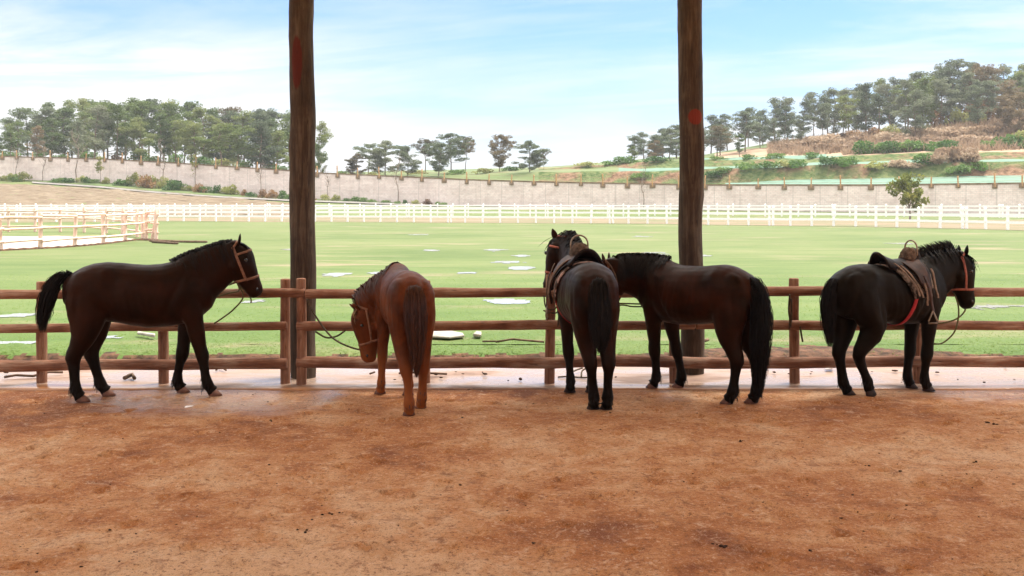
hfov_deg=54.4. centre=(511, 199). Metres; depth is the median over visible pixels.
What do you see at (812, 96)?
pine tree
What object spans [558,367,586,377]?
lead rope
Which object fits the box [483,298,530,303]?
puddle
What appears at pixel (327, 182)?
sapling
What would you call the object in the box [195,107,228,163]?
pine tree
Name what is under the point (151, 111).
pine tree
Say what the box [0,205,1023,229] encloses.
paddock fence
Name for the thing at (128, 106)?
pine tree
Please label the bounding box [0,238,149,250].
soil bank
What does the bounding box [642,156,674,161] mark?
bush
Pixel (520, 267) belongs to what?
puddle
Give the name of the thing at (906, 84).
pine tree
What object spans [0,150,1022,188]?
stake fence
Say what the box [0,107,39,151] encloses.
pine tree
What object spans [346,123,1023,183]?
hill
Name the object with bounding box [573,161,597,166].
bush
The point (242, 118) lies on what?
pine tree
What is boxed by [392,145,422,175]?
pine tree
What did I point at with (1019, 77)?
pine tree
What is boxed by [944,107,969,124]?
bush
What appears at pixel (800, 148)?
dry grass
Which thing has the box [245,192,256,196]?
bush
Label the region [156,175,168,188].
bush
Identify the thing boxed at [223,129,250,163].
pine tree
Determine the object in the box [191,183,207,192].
bush
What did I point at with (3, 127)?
pine tree
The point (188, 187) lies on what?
bush
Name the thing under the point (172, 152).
pine tree
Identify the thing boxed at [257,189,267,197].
bush
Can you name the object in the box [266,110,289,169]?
pine tree
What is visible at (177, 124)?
pine tree
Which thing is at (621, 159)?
bush
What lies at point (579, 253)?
saddle
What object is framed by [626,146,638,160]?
pine tree
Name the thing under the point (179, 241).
fallen pole
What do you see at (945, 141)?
bush
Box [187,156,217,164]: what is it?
bush
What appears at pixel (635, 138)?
pine tree
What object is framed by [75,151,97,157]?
bush
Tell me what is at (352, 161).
pine tree
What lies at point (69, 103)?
pine tree
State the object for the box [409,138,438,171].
pine tree
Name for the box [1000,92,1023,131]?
pine tree
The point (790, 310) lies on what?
lead rope
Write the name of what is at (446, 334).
stone slab
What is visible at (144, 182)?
bush
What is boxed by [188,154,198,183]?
sapling
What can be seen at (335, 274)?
puddle
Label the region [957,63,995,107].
pine tree
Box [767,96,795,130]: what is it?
pine tree
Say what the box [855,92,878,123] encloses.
pine tree
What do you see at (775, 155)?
bush
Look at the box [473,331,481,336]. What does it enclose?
stone
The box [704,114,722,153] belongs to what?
pine tree
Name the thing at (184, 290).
horse
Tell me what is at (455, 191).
boundary wall
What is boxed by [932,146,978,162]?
bush
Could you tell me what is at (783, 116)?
pine tree
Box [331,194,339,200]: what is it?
bush
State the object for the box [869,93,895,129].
pine tree
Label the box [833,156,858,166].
bush
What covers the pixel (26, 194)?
ploughed field
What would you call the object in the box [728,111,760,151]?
pine tree
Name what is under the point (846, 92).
pine tree
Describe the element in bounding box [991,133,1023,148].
bush
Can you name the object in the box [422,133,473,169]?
pine tree
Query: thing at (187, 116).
pine tree
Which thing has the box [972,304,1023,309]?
puddle
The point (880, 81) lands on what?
pine tree
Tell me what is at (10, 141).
pine tree
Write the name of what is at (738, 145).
pine tree
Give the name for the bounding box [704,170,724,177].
bush
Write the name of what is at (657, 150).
pine tree
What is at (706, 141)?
pine tree
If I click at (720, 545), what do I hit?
dung crumbs
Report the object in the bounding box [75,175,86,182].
bush
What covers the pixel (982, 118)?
bush
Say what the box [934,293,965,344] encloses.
lead rope
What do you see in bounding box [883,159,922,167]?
bush
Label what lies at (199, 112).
pine tree
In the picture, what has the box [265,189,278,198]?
bush
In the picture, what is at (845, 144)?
bush
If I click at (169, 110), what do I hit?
pine tree
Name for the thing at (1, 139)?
pine tree
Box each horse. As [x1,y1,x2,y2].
[35,233,262,402]
[349,261,435,415]
[539,228,619,409]
[602,252,773,404]
[819,240,978,396]
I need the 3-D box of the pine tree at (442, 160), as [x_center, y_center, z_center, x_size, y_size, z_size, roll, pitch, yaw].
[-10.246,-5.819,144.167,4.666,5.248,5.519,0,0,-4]
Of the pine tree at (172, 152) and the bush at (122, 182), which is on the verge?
the bush at (122, 182)
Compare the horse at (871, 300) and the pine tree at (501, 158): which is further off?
the pine tree at (501, 158)
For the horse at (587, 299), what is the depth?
8.93 m
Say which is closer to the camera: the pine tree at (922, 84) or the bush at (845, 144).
the bush at (845, 144)
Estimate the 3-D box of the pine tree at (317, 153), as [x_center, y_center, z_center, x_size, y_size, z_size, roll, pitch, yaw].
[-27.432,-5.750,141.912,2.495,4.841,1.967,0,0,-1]
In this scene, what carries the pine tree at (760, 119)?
on the hill
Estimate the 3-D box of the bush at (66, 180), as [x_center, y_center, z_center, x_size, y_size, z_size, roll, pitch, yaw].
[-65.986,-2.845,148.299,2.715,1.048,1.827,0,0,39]
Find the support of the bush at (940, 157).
on the hill
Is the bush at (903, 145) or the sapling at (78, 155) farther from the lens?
the sapling at (78, 155)
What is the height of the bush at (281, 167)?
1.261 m
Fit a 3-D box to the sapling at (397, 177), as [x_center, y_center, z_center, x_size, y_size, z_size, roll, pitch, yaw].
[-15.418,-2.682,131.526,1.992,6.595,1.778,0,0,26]
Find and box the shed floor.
[0,389,1023,575]
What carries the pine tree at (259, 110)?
on the hill
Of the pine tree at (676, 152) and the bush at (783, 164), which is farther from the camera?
the pine tree at (676, 152)
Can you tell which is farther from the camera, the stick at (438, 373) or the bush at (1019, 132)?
the bush at (1019, 132)
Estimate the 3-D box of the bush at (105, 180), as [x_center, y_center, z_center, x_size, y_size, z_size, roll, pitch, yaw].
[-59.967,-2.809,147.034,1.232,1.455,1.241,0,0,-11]
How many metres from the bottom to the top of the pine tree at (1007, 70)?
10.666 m
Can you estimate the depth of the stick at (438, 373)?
10.67 m
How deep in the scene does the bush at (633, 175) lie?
132.97 m
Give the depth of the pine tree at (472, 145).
154.32 m
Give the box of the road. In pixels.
[32,181,435,204]
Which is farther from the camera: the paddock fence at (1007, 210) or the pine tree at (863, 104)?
the pine tree at (863, 104)
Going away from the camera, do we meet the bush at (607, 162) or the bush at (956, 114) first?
the bush at (607, 162)
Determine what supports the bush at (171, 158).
on the hill
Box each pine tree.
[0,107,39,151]
[0,118,22,151]
[0,130,20,155]
[0,137,7,152]
[3,119,32,155]
[21,106,63,156]
[25,125,46,156]
[30,102,65,150]
[37,117,64,156]
[43,107,84,155]
[56,99,84,157]
[60,99,114,151]
[63,120,87,157]
[65,98,101,149]
[73,104,114,157]
[75,102,127,155]
[77,100,137,158]
[102,102,138,156]
[104,102,143,159]
[107,97,150,153]
[117,117,156,159]
[122,100,166,148]
[128,98,161,155]
[145,113,172,161]
[146,120,190,162]
[148,103,184,161]
[155,98,181,157]
[165,111,199,162]
[171,121,206,154]
[181,100,206,155]
[182,106,223,158]
[190,123,245,164]
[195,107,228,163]
[202,110,250,160]
[210,106,257,164]
[212,110,271,162]
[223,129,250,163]
[233,113,283,167]
[245,108,266,167]
[249,117,285,159]
[254,108,287,164]
[261,130,289,164]
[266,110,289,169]
[315,120,333,170]
[315,143,328,171]
[344,153,367,173]
[353,143,387,173]
[363,140,406,174]
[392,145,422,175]
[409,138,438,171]
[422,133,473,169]
[425,141,456,175]
[459,136,475,171]
[488,134,516,171]
[511,140,549,171]
[540,148,551,158]
[626,136,643,159]
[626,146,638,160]
[627,132,663,158]
[645,135,664,156]
[647,128,669,156]
[647,140,664,157]
[657,124,679,157]
[660,127,679,158]
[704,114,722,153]
[704,127,709,150]
[704,130,712,137]
[705,124,733,154]
[707,124,739,155]
[716,113,739,150]
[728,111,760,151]
[733,133,745,156]
[738,107,761,146]
[749,116,772,147]
[753,109,773,144]
[763,97,786,138]
[764,118,782,141]
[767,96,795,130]
[774,105,796,139]
[792,100,814,138]
[793,115,810,139]
[802,92,818,135]
[805,103,833,134]
[811,96,842,133]
[816,87,848,129]
[834,87,861,130]
[834,94,861,132]
[846,83,873,129]
[850,82,880,130]
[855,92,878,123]
[868,78,892,127]
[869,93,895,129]
[871,83,902,125]
[885,76,903,126]
[889,81,932,125]
[889,88,934,136]
[894,77,915,124]
[895,71,943,124]
[906,75,940,123]
[923,66,957,120]
[925,75,946,122]
[927,58,976,98]
[931,66,972,109]
[931,77,964,123]
[950,72,989,117]
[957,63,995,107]
[963,64,1023,115]
[964,61,989,97]
[964,84,993,124]
[975,80,1015,118]
[989,64,1016,116]
[992,94,1019,124]
[999,82,1016,118]
[1000,72,1023,101]
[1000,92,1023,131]
[1013,63,1023,104]
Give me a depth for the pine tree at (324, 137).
147.11 m
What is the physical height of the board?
0.043 m
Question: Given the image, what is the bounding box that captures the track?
[2,217,1023,230]
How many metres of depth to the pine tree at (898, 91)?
165.09 m
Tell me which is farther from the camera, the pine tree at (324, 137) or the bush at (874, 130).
the bush at (874, 130)
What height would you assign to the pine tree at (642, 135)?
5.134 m
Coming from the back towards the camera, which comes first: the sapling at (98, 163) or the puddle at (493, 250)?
the sapling at (98, 163)
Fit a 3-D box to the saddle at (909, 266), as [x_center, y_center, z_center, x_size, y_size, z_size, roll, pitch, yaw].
[3.810,0.816,9.859,0.534,0.844,0.657,0,0,-22]
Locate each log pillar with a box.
[289,0,315,378]
[677,0,704,374]
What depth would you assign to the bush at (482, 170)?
147.47 m
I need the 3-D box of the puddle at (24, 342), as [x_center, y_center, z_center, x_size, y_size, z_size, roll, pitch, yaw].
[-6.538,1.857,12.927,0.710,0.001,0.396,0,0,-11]
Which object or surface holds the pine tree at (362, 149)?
on the hill
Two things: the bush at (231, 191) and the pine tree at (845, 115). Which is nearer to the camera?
the bush at (231, 191)
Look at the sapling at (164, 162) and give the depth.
144.25 m
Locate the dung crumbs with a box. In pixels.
[4,370,1022,572]
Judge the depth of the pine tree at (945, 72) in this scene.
165.35 m
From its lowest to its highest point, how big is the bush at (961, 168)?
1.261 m
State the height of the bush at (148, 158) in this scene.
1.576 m
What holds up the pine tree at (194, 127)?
on the hill
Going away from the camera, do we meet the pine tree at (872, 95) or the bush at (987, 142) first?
the bush at (987, 142)
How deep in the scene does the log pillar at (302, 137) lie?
10.57 m
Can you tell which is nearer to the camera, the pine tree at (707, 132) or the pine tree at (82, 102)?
the pine tree at (707, 132)
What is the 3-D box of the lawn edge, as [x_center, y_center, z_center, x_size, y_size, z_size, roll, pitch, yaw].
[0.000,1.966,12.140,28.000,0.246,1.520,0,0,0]
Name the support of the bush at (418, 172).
on the hill
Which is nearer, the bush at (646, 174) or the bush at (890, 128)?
the bush at (646, 174)
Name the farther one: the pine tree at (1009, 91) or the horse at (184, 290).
the pine tree at (1009, 91)
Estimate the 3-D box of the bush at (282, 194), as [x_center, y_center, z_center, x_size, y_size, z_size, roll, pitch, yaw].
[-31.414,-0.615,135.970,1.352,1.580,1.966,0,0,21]
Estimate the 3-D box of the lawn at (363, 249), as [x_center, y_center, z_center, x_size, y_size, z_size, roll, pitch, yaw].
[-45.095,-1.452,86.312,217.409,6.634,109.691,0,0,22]
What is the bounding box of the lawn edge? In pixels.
[0,342,1023,359]
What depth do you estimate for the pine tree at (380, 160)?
145.62 m
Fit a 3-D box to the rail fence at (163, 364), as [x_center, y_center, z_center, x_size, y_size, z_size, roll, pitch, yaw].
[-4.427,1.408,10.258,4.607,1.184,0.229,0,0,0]
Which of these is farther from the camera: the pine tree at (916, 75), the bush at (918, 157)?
the pine tree at (916, 75)
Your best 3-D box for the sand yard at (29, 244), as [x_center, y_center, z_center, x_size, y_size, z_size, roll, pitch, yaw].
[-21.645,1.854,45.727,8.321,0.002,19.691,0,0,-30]
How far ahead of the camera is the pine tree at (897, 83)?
180.81 m
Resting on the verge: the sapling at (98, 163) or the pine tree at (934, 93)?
the sapling at (98, 163)
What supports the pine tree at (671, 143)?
on the hill
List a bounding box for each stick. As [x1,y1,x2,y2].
[4,371,62,377]
[123,373,135,379]
[399,372,446,374]
[496,338,543,342]
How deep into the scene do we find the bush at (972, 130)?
144.47 m
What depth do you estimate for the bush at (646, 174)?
132.96 m
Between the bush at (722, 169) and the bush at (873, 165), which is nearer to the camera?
the bush at (873, 165)
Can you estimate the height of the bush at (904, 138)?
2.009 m
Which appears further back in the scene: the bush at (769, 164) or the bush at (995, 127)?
the bush at (995, 127)
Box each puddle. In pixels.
[0,313,34,316]
[0,341,35,343]
[241,299,264,302]
[322,273,351,276]
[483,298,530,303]
[487,249,503,251]
[491,261,526,262]
[508,266,534,269]
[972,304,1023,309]
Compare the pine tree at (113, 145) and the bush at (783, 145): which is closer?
the bush at (783, 145)
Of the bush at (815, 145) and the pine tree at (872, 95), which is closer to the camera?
the bush at (815, 145)
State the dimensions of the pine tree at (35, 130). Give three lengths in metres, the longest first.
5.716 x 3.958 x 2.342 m
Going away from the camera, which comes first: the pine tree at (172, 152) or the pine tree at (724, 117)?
the pine tree at (724, 117)
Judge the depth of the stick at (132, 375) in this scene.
10.44 m
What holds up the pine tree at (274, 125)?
on the hill
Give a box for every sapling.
[38,141,46,180]
[71,129,88,182]
[94,155,103,183]
[157,138,167,177]
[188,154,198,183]
[323,164,330,198]
[391,157,400,201]
[636,163,646,206]
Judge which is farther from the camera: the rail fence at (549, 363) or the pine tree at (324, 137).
the pine tree at (324, 137)
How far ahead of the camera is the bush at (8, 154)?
160.52 m
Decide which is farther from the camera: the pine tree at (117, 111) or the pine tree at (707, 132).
the pine tree at (117, 111)
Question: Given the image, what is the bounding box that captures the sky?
[0,0,1023,172]
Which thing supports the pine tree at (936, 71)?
on the hill
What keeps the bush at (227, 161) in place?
on the hill
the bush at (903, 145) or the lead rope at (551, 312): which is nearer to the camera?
the lead rope at (551, 312)
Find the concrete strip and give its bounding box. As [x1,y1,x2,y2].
[0,366,1023,390]
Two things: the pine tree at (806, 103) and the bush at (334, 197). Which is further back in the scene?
the pine tree at (806, 103)
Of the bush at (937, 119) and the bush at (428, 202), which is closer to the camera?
the bush at (428, 202)
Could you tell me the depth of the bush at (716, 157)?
142.63 m
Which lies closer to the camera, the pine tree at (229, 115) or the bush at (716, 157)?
the bush at (716, 157)
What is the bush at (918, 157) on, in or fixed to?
on the hill
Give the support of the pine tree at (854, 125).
on the hill
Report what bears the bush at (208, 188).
on the verge
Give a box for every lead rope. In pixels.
[214,283,251,323]
[307,298,359,350]
[543,296,558,326]
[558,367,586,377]
[620,303,640,306]
[788,294,803,341]
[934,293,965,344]
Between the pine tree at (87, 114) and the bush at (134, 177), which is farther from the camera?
the pine tree at (87, 114)
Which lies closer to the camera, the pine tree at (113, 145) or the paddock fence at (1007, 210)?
the paddock fence at (1007, 210)
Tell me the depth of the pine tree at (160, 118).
150.85 m
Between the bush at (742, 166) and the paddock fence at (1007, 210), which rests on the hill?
the bush at (742, 166)
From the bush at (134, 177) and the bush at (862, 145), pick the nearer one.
the bush at (862, 145)
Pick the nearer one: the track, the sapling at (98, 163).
the track
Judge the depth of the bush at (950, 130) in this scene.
145.63 m
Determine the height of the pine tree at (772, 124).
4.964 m
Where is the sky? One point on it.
(574, 79)
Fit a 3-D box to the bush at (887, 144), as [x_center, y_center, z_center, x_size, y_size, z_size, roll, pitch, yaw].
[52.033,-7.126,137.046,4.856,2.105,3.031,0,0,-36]
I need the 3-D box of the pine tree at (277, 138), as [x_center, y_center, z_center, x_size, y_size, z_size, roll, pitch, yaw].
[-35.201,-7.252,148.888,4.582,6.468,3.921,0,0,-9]
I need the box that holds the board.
[137,331,154,336]
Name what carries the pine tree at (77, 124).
on the hill
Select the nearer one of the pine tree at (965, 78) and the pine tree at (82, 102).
the pine tree at (965, 78)
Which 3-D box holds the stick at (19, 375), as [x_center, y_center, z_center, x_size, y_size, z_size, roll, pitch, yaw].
[-5.084,1.857,10.598,0.572,0.039,0.116,0,0,-32]
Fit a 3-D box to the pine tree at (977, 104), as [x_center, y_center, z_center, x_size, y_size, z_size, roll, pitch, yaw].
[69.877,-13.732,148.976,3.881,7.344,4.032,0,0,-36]
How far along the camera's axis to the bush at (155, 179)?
144.86 m
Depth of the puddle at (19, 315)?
16.01 m
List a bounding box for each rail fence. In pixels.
[0,279,304,383]
[296,274,1023,384]
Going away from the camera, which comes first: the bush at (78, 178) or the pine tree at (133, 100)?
the bush at (78, 178)
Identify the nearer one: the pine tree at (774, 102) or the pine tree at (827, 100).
the pine tree at (827, 100)
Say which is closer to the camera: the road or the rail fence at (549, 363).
the rail fence at (549, 363)
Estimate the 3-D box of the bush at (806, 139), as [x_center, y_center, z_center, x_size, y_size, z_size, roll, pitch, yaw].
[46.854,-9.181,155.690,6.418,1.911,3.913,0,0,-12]
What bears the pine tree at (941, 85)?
on the hill
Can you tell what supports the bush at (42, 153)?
on the hill
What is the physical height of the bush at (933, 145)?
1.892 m
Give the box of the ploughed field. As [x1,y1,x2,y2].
[0,184,288,214]
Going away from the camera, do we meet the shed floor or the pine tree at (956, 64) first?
the shed floor
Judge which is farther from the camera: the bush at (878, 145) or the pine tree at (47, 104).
the pine tree at (47, 104)
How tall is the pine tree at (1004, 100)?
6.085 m
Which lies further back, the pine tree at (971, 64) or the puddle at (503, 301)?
the pine tree at (971, 64)
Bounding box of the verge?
[22,180,502,206]
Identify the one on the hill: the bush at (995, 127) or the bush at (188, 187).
the bush at (995, 127)
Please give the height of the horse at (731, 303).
1.372 m
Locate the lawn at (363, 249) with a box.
[0,180,1023,343]
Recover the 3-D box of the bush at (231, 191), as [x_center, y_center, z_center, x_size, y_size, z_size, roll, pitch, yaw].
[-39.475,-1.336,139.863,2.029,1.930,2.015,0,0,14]
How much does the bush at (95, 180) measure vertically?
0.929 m
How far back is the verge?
141.59 m
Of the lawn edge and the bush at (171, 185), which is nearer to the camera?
the lawn edge
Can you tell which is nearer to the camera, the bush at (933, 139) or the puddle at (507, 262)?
the puddle at (507, 262)
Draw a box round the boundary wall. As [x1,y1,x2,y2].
[0,156,1023,213]
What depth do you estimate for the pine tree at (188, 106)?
179.82 m
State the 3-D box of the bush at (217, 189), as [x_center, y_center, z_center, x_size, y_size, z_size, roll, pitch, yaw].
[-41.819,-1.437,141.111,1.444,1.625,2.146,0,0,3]
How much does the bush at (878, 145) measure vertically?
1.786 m
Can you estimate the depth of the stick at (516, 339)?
12.70 m
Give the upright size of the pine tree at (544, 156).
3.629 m
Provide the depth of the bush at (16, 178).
150.68 m
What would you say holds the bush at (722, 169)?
on the hill
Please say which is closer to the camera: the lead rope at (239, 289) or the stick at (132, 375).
the lead rope at (239, 289)
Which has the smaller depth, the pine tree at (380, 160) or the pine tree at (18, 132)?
the pine tree at (380, 160)
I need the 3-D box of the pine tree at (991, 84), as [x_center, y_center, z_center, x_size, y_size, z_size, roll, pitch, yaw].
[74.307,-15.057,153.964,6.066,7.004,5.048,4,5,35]
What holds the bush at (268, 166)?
on the hill
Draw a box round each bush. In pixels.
[1,151,22,155]
[2,173,15,180]
[6,174,22,181]
[15,171,32,180]
[30,150,47,156]
[52,154,71,157]
[61,177,75,182]
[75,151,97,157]
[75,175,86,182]
[80,176,91,182]
[89,179,101,182]
[102,177,109,183]
[106,154,123,159]
[113,179,134,185]
[125,151,146,159]
[126,172,140,184]
[135,174,155,188]
[142,155,165,161]
[146,175,159,186]
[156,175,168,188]
[162,179,183,190]
[165,153,184,162]
[181,185,191,190]
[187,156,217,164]
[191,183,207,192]
[199,186,216,192]
[211,158,235,165]
[211,185,220,192]
[223,184,239,194]
[235,160,252,166]
[241,189,247,195]
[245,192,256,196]
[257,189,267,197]
[258,162,275,168]
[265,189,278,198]
[273,165,289,169]
[278,190,286,198]
[320,194,329,200]
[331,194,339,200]
[350,196,359,201]
[403,169,427,174]
[422,199,432,204]
[446,169,464,174]
[471,168,493,173]
[501,166,522,170]
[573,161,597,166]
[600,160,621,165]
[613,156,641,163]
[630,173,640,177]
[639,172,651,178]
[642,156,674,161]
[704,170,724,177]
[709,156,727,158]
[715,167,732,172]
[735,162,755,169]
[741,154,756,159]
[754,160,780,168]
[760,153,785,158]
[771,143,796,149]
[777,160,789,167]
[785,159,807,167]
[791,136,813,145]
[803,152,821,158]
[808,133,846,143]
[811,142,838,149]
[817,156,837,166]
[831,140,867,149]
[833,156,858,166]
[842,132,868,140]
[845,129,859,135]
[852,140,878,154]
[863,161,887,169]
[864,127,883,133]
[864,142,891,152]
[872,131,909,139]
[879,140,902,153]
[880,124,901,133]
[881,135,916,141]
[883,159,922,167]
[892,140,924,151]
[906,139,925,150]
[908,126,942,136]
[911,153,935,164]
[919,135,950,142]
[921,141,950,151]
[923,148,951,164]
[924,126,961,136]
[926,110,955,126]
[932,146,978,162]
[937,139,958,147]
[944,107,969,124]
[944,164,977,173]
[950,126,1000,136]
[951,134,993,142]
[952,103,974,124]
[956,147,981,161]
[967,113,987,122]
[967,161,990,170]
[976,122,1016,133]
[978,102,1002,120]
[980,140,995,146]
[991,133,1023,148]
[1009,129,1023,142]
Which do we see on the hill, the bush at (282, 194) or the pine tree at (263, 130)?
the pine tree at (263, 130)
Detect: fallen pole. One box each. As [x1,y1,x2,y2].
[149,239,207,242]
[151,240,178,243]
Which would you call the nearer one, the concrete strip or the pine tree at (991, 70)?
the concrete strip
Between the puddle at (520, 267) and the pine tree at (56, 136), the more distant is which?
the pine tree at (56, 136)
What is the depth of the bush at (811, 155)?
138.77 m
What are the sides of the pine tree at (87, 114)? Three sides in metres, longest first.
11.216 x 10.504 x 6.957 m
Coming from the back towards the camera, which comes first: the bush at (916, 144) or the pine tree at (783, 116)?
the pine tree at (783, 116)
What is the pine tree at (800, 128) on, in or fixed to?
on the hill
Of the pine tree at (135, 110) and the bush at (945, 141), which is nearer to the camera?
the bush at (945, 141)
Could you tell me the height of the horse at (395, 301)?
1.296 m
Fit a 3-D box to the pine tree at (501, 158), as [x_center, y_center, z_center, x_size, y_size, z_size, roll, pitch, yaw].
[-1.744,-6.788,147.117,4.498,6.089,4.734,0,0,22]
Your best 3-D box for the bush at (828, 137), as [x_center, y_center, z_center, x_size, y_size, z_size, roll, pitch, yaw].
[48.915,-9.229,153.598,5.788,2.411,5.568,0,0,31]
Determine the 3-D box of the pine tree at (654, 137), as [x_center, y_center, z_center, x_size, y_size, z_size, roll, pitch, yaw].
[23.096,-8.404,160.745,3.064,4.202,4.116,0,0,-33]
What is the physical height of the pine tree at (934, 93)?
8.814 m
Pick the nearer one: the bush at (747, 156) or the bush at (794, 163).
the bush at (794, 163)
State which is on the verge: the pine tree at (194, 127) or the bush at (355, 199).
the bush at (355, 199)
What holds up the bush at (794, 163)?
on the hill
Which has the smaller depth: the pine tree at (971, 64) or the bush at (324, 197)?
the bush at (324, 197)
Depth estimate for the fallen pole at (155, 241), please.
42.42 m
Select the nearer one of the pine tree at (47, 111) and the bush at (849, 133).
the bush at (849, 133)
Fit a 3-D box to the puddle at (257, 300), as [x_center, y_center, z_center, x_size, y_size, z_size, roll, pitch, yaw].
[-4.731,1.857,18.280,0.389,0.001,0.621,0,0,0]
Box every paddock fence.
[0,203,1023,217]
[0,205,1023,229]
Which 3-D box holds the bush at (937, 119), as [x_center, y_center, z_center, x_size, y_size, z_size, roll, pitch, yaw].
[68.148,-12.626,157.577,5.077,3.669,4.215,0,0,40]
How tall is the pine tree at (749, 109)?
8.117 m
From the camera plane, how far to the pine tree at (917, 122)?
148.53 m
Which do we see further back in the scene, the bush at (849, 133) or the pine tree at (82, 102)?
the pine tree at (82, 102)
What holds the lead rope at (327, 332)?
hanging from the rail fence at (549, 363)
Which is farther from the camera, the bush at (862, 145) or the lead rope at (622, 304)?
the bush at (862, 145)
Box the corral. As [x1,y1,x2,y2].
[0,207,158,248]
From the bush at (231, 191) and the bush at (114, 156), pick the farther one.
the bush at (114, 156)
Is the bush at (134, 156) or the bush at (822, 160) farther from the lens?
the bush at (134, 156)
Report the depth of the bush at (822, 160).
125.94 m
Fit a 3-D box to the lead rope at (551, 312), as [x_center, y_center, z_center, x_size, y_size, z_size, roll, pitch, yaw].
[0.412,1.071,10.280,0.188,0.436,0.378,0,0,0]
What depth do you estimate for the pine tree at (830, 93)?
183.98 m
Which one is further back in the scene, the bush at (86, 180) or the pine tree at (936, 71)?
the pine tree at (936, 71)
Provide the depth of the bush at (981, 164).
118.36 m
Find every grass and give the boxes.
[766,116,1023,154]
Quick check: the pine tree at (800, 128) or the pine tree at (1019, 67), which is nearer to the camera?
the pine tree at (800, 128)
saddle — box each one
[545,234,617,322]
[868,240,938,325]
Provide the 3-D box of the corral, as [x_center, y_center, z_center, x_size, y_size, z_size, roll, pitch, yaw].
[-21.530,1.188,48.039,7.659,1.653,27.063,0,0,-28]
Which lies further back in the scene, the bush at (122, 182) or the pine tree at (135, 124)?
the pine tree at (135, 124)
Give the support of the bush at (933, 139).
on the hill
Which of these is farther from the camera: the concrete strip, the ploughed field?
the ploughed field
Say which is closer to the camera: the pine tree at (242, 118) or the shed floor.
the shed floor
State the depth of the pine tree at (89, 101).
186.26 m
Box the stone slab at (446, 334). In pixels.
[433,331,463,338]
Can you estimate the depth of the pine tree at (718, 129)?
144.78 m
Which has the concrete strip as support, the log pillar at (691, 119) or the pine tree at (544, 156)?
the log pillar at (691, 119)
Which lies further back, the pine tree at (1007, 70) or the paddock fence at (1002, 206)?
the pine tree at (1007, 70)
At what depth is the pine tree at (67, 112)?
173.21 m
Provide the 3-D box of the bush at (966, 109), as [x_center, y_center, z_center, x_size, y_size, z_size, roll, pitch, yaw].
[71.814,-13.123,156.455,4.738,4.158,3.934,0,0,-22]
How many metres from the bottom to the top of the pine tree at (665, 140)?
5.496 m
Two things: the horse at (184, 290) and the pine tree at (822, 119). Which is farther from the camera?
the pine tree at (822, 119)
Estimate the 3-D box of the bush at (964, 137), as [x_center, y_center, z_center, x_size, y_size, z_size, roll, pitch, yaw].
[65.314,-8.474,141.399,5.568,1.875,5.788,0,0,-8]
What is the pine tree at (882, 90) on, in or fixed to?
on the hill
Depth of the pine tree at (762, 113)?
172.45 m
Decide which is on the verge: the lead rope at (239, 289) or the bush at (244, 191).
the bush at (244, 191)
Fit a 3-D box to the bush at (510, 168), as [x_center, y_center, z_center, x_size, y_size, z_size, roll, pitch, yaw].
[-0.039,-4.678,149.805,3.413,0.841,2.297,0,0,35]
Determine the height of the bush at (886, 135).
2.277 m
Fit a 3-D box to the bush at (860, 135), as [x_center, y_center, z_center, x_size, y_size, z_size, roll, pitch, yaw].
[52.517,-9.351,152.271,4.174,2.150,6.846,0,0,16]
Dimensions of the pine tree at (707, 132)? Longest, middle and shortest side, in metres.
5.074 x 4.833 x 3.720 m
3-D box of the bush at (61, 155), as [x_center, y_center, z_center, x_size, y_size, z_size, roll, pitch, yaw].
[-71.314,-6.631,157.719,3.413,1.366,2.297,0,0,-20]
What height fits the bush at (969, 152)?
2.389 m
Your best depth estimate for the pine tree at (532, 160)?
140.77 m
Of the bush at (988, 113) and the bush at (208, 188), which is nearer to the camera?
the bush at (208, 188)
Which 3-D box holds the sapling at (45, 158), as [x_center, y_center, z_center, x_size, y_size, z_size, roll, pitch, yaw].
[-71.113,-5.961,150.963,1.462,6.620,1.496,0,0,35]
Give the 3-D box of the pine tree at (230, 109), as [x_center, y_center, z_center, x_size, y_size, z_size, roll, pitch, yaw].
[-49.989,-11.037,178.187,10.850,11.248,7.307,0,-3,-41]
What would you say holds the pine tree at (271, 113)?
on the hill
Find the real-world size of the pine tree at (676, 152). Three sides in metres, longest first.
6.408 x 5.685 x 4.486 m
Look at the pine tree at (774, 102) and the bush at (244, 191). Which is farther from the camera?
the pine tree at (774, 102)
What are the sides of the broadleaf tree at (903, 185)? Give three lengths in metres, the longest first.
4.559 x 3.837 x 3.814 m
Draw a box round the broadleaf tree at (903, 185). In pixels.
[885,172,929,218]
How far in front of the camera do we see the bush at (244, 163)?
147.78 m
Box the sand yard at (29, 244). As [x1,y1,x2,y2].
[2,236,131,248]
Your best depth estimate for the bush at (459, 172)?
148.73 m
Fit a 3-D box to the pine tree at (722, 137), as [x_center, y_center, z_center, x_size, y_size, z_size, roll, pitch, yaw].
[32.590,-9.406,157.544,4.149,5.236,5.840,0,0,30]
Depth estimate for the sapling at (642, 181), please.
119.00 m
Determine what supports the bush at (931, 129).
on the hill
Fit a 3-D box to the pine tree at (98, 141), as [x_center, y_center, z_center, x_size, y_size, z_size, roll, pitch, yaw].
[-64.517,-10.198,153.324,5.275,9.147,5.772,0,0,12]

